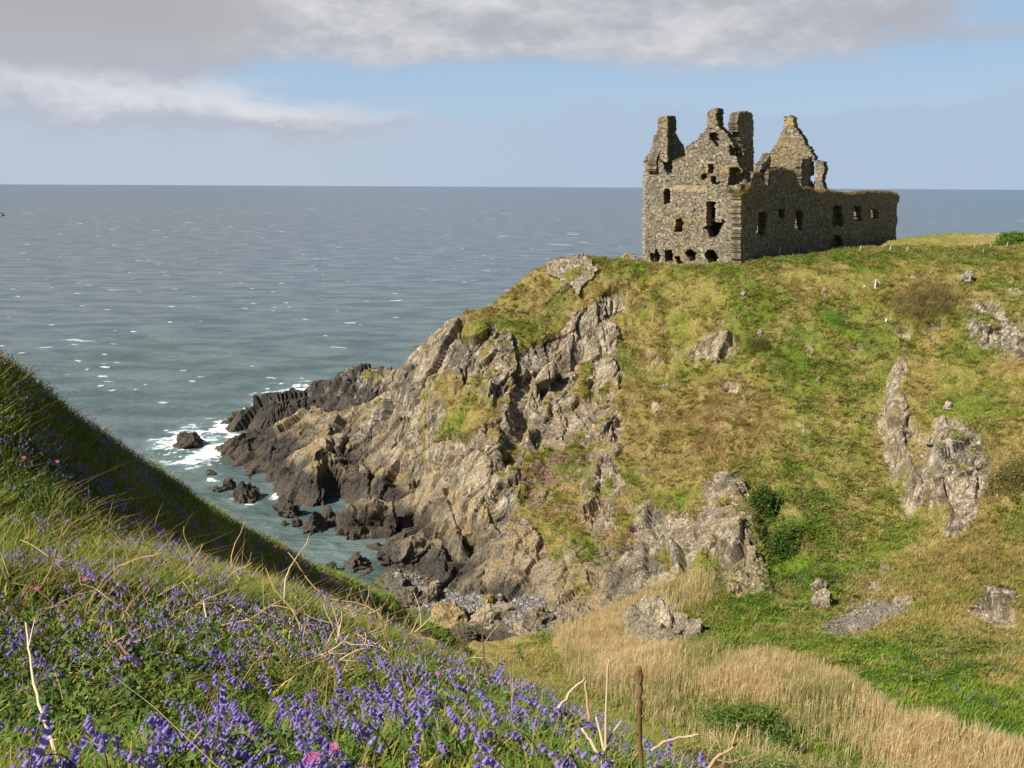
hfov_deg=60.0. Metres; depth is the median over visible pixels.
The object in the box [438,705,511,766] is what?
bluebell
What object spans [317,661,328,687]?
nettle
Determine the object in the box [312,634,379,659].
bracken stalk
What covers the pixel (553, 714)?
bluebell
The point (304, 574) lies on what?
bracken stalk
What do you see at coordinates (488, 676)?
bent stalk
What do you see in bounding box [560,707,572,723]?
bluebell
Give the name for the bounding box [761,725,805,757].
shrub
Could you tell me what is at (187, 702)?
nettle
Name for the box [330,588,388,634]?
bracken stalk
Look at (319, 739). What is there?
bluebell
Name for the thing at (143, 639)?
bent stalk
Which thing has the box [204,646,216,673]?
nettle
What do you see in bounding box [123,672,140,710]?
nettle
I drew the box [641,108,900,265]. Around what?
ruined castle
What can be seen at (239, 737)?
bluebell
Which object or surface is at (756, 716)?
shrub
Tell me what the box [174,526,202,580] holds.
bracken stalk
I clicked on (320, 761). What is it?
bluebell
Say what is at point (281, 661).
bracken stalk
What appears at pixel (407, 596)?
beach boulder
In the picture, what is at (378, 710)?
bluebell
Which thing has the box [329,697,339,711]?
bluebell
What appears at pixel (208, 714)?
bluebell
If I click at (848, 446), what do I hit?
white campion flowers
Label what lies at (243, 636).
nettle
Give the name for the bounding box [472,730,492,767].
bluebell
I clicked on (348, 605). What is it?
bracken stalk
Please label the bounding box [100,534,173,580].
bracken stalk
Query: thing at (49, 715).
nettle
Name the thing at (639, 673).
dead stalk
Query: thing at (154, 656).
nettle
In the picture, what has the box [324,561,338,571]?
sea rock
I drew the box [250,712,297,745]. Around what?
bluebell
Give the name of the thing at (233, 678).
bluebell
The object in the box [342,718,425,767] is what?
bluebell
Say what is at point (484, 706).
bluebell
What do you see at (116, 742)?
bluebell
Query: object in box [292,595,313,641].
bracken stalk
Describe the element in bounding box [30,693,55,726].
nettle
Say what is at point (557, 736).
bluebell
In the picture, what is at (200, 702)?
nettle
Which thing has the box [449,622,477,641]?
beach boulder
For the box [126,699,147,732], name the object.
nettle
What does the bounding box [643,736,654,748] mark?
bluebell
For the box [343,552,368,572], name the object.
sea rock
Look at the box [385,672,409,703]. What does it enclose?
bluebell
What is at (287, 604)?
bracken stalk
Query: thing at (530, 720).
bluebell
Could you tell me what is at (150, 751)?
bluebell
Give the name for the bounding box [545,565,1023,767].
reeds
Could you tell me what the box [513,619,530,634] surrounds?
beach boulder
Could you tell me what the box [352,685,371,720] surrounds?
bluebell
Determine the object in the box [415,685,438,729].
bluebell
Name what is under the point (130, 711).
nettle
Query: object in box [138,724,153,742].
bluebell
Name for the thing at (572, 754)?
bluebell
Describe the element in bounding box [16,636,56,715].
bracken stalk
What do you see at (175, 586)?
bracken stalk
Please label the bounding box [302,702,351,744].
bluebell
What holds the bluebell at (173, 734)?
on the bank
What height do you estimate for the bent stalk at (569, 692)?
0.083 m
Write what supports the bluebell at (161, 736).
on the bank
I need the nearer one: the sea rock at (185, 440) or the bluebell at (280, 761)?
the bluebell at (280, 761)
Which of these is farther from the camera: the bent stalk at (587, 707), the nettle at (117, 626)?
the nettle at (117, 626)
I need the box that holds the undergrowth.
[0,357,915,767]
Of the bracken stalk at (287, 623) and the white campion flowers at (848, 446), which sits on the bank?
the bracken stalk at (287, 623)
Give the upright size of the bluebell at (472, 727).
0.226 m
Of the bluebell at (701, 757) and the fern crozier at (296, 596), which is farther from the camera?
the fern crozier at (296, 596)
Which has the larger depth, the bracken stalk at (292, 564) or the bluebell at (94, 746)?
the bracken stalk at (292, 564)
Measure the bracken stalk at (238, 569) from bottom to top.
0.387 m
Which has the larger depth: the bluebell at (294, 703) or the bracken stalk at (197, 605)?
the bracken stalk at (197, 605)
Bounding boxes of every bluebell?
[1,639,17,684]
[13,724,44,753]
[17,746,43,767]
[19,703,53,767]
[22,657,57,678]
[23,753,151,767]
[41,669,63,678]
[62,736,134,767]
[77,566,131,600]
[81,713,110,767]
[87,739,98,757]
[91,729,127,767]
[93,738,163,759]
[109,678,140,700]
[110,731,183,767]
[112,749,193,765]
[118,655,147,682]
[124,751,179,767]
[127,715,184,759]
[132,710,183,760]
[133,726,179,767]
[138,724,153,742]
[142,711,255,767]
[143,714,170,737]
[164,697,193,726]
[166,671,173,686]
[170,672,262,756]
[174,658,194,669]
[174,703,206,754]
[179,705,257,745]
[179,739,273,767]
[182,694,246,764]
[184,724,201,754]
[192,734,259,767]
[196,661,223,679]
[196,681,211,700]
[197,728,206,736]
[203,711,227,719]
[206,651,218,663]
[206,705,269,765]
[207,755,267,767]
[210,647,234,687]
[210,698,223,730]
[218,652,248,688]
[218,658,235,699]
[223,671,244,699]
[224,699,277,742]
[224,708,294,766]
[226,594,251,612]
[226,718,281,761]
[229,700,291,742]
[231,746,262,767]
[234,711,316,765]
[236,677,256,703]
[240,761,267,767]
[241,706,255,737]
[249,715,295,745]
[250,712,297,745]
[255,725,292,766]
[258,672,277,696]
[265,747,297,767]
[271,692,293,737]
[272,696,317,741]
[275,710,282,729]
[279,714,310,765]
[280,706,297,737]
[289,702,335,767]
[290,698,301,709]
[290,758,340,767]
[291,736,313,767]
[292,714,311,750]
[296,751,329,767]
[299,689,315,704]
[300,751,332,767]
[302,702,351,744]
[304,752,359,767]
[305,703,344,737]
[308,691,317,708]
[309,730,401,767]
[314,749,355,767]
[320,714,348,721]
[321,705,336,724]
[326,655,349,708]
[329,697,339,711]
[330,749,357,767]
[332,719,379,737]
[334,685,357,713]
[335,691,360,712]
[335,711,385,765]
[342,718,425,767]
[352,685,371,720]
[356,656,374,691]
[356,686,378,708]
[357,737,421,767]
[362,700,391,732]
[364,690,426,764]
[368,680,381,707]
[373,703,413,748]
[378,658,394,683]
[378,695,400,725]
[379,706,402,726]
[383,682,403,737]
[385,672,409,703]
[387,666,402,703]
[389,698,429,767]
[404,675,414,699]
[406,710,428,727]
[411,698,439,715]
[413,681,428,704]
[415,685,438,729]
[415,687,425,707]
[418,716,450,742]
[424,687,443,705]
[424,711,442,722]
[430,694,442,708]
[435,724,460,766]
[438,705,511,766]
[450,693,462,710]
[452,682,468,700]
[452,693,477,720]
[462,684,493,710]
[467,721,477,741]
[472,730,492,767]
[473,749,505,767]
[474,710,497,724]
[478,692,551,750]
[482,714,532,746]
[487,660,505,695]
[488,719,506,732]
[492,729,570,766]
[495,714,527,733]
[506,691,522,713]
[513,706,529,716]
[515,696,538,711]
[517,715,544,734]
[520,708,535,726]
[528,722,541,738]
[533,700,566,733]
[538,742,567,767]
[540,705,556,733]
[544,745,583,767]
[553,703,574,727]
[556,729,578,744]
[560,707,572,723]
[560,726,614,767]
[568,721,607,746]
[573,746,673,767]
[586,719,597,744]
[610,734,629,753]
[620,740,631,752]
[623,751,675,767]
[642,735,653,765]
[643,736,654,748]
[645,744,663,767]
[662,729,672,766]
[697,751,709,767]
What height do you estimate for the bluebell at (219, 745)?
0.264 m
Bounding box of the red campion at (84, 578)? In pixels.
[81,576,92,605]
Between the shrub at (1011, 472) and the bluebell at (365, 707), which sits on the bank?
the bluebell at (365, 707)
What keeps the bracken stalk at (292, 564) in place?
on the bank
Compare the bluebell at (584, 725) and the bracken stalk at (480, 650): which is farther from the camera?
the bracken stalk at (480, 650)
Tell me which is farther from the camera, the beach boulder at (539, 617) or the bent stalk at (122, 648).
the beach boulder at (539, 617)
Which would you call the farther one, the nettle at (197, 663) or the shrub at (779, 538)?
the shrub at (779, 538)
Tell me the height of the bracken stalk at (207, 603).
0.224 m
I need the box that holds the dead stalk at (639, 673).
[635,666,645,767]
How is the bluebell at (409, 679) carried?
on the bank
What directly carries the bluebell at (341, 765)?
on the bank
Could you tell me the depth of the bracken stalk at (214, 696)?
4.38 m
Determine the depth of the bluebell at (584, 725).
3.31 m
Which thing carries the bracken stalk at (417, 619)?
on the bank
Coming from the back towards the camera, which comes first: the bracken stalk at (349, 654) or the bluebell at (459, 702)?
the bracken stalk at (349, 654)
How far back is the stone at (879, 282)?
102.10 m
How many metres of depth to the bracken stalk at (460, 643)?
7.19 m
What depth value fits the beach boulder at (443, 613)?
75.87 m
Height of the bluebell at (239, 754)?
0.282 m
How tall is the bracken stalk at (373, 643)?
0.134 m
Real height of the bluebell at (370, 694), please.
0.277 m
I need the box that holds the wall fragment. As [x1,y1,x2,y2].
[618,253,637,260]
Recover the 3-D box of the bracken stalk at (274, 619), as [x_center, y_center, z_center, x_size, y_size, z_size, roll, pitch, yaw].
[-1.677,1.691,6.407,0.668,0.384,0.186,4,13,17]
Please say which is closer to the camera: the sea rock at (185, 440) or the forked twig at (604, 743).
the forked twig at (604, 743)
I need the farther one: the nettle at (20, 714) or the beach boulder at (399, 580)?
the beach boulder at (399, 580)
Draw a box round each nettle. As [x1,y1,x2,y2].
[4,612,35,657]
[11,705,27,737]
[27,695,54,733]
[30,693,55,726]
[31,693,60,737]
[37,631,52,658]
[43,678,61,711]
[47,686,66,712]
[48,622,63,649]
[56,674,73,707]
[65,628,82,659]
[80,712,94,728]
[111,621,133,663]
[113,621,125,653]
[120,689,142,727]
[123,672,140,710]
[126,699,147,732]
[127,632,138,663]
[144,632,165,679]
[169,694,184,716]
[180,690,196,724]
[184,649,205,690]
[186,635,201,671]
[194,696,205,719]
[204,620,219,660]
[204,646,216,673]
[223,656,237,686]
[226,692,239,718]
[238,703,250,715]
[239,630,250,668]
[242,690,251,703]
[246,674,265,712]
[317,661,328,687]
[397,663,415,687]
[431,693,442,712]
[432,655,442,674]
[479,663,488,689]
[516,645,524,659]
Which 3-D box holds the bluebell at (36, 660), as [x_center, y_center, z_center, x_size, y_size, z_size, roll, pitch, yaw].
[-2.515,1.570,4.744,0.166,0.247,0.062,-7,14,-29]
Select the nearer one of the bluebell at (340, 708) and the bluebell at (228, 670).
the bluebell at (340, 708)
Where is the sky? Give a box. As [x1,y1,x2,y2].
[0,0,1023,189]
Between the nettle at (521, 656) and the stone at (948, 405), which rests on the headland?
the stone at (948, 405)
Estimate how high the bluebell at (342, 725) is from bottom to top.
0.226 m
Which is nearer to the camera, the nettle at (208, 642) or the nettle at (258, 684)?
the nettle at (258, 684)
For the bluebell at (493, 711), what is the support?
on the bank
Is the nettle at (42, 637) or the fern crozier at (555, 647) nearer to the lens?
the nettle at (42, 637)
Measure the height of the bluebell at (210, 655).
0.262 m
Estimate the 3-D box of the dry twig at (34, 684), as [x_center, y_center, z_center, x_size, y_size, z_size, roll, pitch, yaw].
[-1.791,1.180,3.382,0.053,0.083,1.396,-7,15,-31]
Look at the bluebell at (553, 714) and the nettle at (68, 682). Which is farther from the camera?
the nettle at (68, 682)
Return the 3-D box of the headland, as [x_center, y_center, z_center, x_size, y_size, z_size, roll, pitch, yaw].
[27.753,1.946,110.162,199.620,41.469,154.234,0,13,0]
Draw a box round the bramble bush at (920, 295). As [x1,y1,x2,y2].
[886,274,967,329]
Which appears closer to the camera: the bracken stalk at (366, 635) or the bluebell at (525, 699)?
the bluebell at (525, 699)
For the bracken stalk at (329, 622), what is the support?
on the bank
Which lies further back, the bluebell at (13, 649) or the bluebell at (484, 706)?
the bluebell at (13, 649)
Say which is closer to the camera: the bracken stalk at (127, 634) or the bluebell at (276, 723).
the bluebell at (276, 723)
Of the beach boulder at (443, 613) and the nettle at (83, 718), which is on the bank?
the nettle at (83, 718)
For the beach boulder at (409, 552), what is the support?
on the headland
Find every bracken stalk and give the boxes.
[0,599,49,651]
[0,606,56,634]
[1,646,35,658]
[12,552,94,632]
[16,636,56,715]
[17,515,71,588]
[20,521,80,574]
[23,621,63,648]
[46,566,105,611]
[61,654,96,673]
[81,584,147,635]
[89,615,162,634]
[89,620,141,660]
[93,580,137,604]
[94,675,120,709]
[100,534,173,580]
[105,569,160,653]
[133,569,200,608]
[171,604,232,612]
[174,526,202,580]
[176,587,235,620]
[199,652,239,716]
[204,677,223,727]
[213,599,297,634]
[218,522,244,584]
[221,555,251,584]
[230,605,264,632]
[236,635,282,697]
[252,593,314,653]
[259,609,290,650]
[265,568,303,646]
[265,632,296,694]
[274,598,312,646]
[283,532,312,608]
[286,552,330,602]
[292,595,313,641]
[300,642,318,714]
[304,602,340,654]
[307,664,337,707]
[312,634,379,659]
[324,611,360,662]
[327,678,358,719]
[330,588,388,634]
[330,647,368,670]
[335,588,360,611]
[344,592,374,621]
[346,611,387,635]
[348,628,389,646]
[354,587,378,617]
[354,633,390,656]
[361,612,394,650]
[368,621,454,649]
[400,594,431,644]
[438,624,469,663]
[467,629,496,667]
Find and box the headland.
[214,232,1023,767]
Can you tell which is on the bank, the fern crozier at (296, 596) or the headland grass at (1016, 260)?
the fern crozier at (296, 596)
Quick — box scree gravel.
[808,595,914,638]
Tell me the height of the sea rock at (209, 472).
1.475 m
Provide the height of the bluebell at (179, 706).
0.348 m
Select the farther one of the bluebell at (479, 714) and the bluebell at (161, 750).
the bluebell at (479, 714)
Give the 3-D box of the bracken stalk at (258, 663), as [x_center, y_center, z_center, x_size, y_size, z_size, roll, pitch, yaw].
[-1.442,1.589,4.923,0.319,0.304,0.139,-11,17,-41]
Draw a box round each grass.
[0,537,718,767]
[314,240,1023,696]
[318,513,1023,767]
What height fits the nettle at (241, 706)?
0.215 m
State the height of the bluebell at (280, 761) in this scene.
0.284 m
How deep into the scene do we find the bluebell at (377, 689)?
4.56 m
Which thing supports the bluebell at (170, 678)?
on the bank
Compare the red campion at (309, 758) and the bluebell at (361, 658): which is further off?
the bluebell at (361, 658)
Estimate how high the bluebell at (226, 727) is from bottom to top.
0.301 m
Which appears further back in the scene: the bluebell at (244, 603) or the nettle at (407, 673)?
the bluebell at (244, 603)
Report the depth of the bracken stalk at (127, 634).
5.14 m
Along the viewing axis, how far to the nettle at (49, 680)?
4.40 m
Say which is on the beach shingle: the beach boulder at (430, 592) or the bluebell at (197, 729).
the beach boulder at (430, 592)
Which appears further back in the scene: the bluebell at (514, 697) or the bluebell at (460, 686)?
the bluebell at (460, 686)
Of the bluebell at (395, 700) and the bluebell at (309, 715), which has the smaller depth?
the bluebell at (309, 715)
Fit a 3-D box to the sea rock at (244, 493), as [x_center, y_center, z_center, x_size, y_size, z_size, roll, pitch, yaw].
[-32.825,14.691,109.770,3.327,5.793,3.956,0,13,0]
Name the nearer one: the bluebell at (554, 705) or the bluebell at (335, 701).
the bluebell at (335, 701)
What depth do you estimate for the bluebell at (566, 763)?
2.55 m
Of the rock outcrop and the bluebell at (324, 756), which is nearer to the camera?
the bluebell at (324, 756)
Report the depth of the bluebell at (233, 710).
3.12 m
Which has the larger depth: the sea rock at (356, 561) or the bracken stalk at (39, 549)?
the sea rock at (356, 561)
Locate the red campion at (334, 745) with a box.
[329,742,339,763]
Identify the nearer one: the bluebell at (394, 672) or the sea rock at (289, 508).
the bluebell at (394, 672)
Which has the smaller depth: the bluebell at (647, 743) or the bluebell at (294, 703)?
the bluebell at (294, 703)
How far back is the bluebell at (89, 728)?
2.56 m
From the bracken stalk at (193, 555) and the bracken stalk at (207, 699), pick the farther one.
the bracken stalk at (193, 555)
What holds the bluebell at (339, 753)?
on the bank
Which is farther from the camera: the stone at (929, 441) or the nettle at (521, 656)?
the stone at (929, 441)
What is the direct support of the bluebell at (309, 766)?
on the bank
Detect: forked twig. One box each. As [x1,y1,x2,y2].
[580,659,621,767]
[707,723,746,767]
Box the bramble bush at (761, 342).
[745,332,775,352]
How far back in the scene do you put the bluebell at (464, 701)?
3.97 m
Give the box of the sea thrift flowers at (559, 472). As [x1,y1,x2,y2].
[438,268,880,553]
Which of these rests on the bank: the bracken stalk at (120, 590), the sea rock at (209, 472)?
the bracken stalk at (120, 590)
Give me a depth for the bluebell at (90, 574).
6.21 m
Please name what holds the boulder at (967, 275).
on the headland
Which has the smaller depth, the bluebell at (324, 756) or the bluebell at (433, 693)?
the bluebell at (324, 756)
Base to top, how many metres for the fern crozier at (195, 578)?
0.371 m
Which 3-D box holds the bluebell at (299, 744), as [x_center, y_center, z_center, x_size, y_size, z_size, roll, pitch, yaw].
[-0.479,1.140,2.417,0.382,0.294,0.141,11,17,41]
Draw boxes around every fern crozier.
[188,575,198,609]
[291,592,300,610]
[553,646,557,690]
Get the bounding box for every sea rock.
[173,431,202,448]
[205,469,215,474]
[212,486,222,492]
[222,476,235,490]
[232,481,259,503]
[272,499,301,517]
[280,520,287,526]
[291,516,302,527]
[301,511,327,536]
[319,505,335,526]
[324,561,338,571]
[335,495,398,540]
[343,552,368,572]
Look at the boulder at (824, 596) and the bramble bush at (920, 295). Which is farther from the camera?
the bramble bush at (920, 295)
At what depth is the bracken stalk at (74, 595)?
5.95 m
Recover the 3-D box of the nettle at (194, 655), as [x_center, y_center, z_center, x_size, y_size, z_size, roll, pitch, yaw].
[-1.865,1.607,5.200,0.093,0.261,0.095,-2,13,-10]
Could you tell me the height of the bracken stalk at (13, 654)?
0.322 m
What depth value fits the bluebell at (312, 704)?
4.28 m
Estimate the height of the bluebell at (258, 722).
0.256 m
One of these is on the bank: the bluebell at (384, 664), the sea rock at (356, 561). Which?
the bluebell at (384, 664)
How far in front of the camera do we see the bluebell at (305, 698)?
4.45 m
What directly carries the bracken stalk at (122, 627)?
on the bank
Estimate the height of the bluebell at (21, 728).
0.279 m
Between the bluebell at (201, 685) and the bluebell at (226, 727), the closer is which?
the bluebell at (226, 727)
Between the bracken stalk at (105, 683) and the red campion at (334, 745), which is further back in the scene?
the bracken stalk at (105, 683)
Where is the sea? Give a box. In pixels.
[0,184,1023,609]
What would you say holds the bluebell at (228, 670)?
on the bank
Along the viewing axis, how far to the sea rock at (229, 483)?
112.71 m
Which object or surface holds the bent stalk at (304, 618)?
on the bank
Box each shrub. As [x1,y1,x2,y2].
[686,695,796,739]
[746,480,787,524]
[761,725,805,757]
[762,515,805,562]
[969,452,1023,505]
[990,230,1023,246]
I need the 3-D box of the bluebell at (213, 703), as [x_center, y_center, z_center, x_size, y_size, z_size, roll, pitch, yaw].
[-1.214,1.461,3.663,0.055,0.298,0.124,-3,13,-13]
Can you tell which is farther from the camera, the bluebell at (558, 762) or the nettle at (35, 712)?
the nettle at (35, 712)
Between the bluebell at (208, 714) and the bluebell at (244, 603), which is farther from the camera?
the bluebell at (244, 603)
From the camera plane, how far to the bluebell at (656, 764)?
2.83 m
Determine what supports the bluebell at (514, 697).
on the bank
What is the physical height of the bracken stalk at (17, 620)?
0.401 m
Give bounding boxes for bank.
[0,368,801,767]
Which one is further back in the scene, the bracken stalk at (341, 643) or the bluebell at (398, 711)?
the bracken stalk at (341, 643)
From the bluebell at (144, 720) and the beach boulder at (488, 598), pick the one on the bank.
the bluebell at (144, 720)
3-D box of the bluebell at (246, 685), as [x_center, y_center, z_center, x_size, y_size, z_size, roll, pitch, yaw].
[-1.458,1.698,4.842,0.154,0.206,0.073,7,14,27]
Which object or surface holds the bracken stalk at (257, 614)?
on the bank
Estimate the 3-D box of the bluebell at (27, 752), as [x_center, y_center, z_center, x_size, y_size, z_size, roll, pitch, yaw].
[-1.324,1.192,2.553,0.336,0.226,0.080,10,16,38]
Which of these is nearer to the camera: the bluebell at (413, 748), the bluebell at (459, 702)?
the bluebell at (413, 748)
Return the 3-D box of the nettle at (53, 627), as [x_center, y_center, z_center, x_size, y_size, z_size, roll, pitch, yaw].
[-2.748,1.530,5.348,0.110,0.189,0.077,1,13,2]
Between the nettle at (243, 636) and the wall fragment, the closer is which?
the nettle at (243, 636)
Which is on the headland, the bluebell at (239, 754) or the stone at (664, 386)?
the stone at (664, 386)
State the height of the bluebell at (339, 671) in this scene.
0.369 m
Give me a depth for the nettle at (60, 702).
4.15 m
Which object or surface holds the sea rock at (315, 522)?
in the sea
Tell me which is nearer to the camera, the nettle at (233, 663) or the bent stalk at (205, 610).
the nettle at (233, 663)
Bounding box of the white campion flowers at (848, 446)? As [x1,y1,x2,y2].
[638,327,1002,620]
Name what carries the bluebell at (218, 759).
on the bank
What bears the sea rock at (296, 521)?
in the sea
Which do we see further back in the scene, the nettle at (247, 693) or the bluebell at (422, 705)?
the nettle at (247, 693)
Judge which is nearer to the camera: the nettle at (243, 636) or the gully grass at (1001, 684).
the nettle at (243, 636)
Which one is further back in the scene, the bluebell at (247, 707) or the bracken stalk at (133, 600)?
the bracken stalk at (133, 600)
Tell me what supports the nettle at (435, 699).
on the bank
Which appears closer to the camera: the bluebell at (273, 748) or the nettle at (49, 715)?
the bluebell at (273, 748)
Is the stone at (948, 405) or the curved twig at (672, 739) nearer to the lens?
the curved twig at (672, 739)
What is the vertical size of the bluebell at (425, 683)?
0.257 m
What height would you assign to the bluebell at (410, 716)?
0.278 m
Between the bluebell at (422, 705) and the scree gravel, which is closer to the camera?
the bluebell at (422, 705)
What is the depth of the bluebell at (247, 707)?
3.06 m
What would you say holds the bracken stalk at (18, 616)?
on the bank
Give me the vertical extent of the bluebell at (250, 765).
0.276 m
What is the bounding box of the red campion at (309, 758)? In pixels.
[305,751,320,767]
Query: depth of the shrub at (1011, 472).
72.89 m
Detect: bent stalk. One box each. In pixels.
[114,638,145,687]
[117,631,161,688]
[203,601,208,626]
[294,596,305,647]
[481,613,490,680]
[557,678,585,708]
[584,680,590,720]
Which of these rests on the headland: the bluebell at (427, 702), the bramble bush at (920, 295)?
the bramble bush at (920, 295)
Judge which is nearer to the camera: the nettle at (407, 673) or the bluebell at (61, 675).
the bluebell at (61, 675)
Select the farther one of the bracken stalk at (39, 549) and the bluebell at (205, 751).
the bracken stalk at (39, 549)
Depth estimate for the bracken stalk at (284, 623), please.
6.12 m
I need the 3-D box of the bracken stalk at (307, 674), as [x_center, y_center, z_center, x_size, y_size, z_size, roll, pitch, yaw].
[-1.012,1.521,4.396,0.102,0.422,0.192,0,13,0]
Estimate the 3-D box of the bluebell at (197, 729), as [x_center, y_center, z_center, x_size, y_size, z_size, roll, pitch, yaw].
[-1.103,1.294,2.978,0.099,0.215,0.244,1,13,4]
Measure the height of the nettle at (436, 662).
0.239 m
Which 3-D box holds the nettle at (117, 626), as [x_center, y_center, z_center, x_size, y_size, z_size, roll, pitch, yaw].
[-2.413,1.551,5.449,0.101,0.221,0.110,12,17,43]
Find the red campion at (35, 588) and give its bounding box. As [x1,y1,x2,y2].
[34,587,46,620]
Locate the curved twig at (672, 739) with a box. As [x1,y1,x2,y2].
[647,734,699,760]
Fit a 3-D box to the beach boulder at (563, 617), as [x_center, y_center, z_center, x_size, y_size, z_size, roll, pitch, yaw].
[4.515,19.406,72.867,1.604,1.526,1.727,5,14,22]
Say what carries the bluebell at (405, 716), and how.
on the bank
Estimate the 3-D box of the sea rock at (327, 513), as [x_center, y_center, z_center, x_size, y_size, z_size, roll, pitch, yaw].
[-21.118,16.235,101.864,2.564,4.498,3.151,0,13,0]
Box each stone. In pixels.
[661,383,668,389]
[850,627,858,632]
[876,279,882,285]
[924,435,933,445]
[943,400,951,409]
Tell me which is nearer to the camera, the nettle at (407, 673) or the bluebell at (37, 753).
the bluebell at (37, 753)
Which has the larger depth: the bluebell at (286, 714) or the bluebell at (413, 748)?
the bluebell at (286, 714)
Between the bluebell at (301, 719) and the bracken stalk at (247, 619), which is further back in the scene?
the bracken stalk at (247, 619)
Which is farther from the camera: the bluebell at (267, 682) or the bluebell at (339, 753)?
the bluebell at (267, 682)
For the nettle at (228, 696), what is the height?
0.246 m
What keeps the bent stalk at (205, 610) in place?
on the bank
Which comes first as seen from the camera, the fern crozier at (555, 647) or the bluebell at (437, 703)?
the bluebell at (437, 703)
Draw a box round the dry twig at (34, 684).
[25,618,59,767]
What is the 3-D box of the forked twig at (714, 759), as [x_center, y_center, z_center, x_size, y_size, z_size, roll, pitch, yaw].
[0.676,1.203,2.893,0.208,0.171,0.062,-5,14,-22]
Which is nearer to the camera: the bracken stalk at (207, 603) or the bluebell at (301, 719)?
the bluebell at (301, 719)
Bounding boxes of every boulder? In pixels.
[376,542,395,565]
[384,574,408,592]
[390,532,433,567]
[393,585,417,607]
[414,581,439,605]
[428,600,467,629]
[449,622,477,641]
[464,603,518,629]
[482,594,495,604]
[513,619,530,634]
[521,606,556,632]
[556,612,575,624]
[622,595,704,644]
[810,578,826,591]
[810,588,832,609]
[958,269,974,283]
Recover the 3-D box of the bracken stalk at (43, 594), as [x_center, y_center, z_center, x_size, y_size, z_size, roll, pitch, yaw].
[-2.932,1.347,5.705,0.574,0.463,0.126,4,13,17]
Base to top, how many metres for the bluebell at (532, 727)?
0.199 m
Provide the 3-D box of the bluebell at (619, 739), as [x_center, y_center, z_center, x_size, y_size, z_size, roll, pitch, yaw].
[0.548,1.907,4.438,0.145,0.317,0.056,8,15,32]
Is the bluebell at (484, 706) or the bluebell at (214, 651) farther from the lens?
the bluebell at (214, 651)
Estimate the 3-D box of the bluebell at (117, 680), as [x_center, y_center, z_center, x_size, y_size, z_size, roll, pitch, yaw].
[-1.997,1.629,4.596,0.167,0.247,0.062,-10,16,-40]
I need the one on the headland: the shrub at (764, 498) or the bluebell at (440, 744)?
the shrub at (764, 498)
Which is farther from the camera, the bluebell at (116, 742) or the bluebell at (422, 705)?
the bluebell at (422, 705)
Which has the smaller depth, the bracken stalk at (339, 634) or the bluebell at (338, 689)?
the bluebell at (338, 689)
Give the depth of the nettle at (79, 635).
5.11 m
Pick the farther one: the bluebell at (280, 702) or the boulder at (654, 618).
the boulder at (654, 618)
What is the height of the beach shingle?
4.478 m
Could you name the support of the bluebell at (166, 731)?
on the bank
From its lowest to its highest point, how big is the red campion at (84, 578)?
0.284 m
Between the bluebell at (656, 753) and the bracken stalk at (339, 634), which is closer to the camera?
the bluebell at (656, 753)
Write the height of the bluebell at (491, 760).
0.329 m
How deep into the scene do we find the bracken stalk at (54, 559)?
5.97 m
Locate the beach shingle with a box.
[374,569,578,634]
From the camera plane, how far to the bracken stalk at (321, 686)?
4.60 m
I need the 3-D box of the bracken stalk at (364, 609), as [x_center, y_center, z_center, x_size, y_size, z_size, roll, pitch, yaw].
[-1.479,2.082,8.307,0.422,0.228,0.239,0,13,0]
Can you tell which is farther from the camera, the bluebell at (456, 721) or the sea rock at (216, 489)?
the sea rock at (216, 489)
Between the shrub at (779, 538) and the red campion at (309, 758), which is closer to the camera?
the red campion at (309, 758)
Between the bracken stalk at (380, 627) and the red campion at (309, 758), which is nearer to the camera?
the red campion at (309, 758)
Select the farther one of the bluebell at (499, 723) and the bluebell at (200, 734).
the bluebell at (499, 723)
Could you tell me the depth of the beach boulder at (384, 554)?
91.33 m
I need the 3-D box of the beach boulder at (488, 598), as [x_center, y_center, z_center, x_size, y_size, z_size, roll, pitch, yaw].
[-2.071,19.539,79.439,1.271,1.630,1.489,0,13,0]
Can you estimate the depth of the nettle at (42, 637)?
5.11 m
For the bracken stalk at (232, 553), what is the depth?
7.47 m
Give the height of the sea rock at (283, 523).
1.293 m
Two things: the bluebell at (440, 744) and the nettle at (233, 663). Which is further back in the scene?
the nettle at (233, 663)
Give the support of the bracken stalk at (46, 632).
on the bank
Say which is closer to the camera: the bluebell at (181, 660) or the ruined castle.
the bluebell at (181, 660)
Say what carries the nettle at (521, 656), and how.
on the bank
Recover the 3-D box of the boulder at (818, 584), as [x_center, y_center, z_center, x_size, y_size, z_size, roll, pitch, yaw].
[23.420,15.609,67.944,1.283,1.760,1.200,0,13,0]
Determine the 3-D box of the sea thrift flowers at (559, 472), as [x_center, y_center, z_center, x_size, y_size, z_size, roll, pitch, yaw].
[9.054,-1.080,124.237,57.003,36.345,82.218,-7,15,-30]
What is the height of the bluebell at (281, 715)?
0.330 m
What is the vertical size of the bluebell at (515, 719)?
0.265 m
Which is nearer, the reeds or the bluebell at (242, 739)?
the bluebell at (242, 739)
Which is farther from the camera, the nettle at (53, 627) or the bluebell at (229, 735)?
the nettle at (53, 627)
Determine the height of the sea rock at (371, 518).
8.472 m
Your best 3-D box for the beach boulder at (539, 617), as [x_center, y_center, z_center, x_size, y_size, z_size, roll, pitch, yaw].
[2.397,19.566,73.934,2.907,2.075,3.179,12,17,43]
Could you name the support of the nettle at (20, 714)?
on the bank

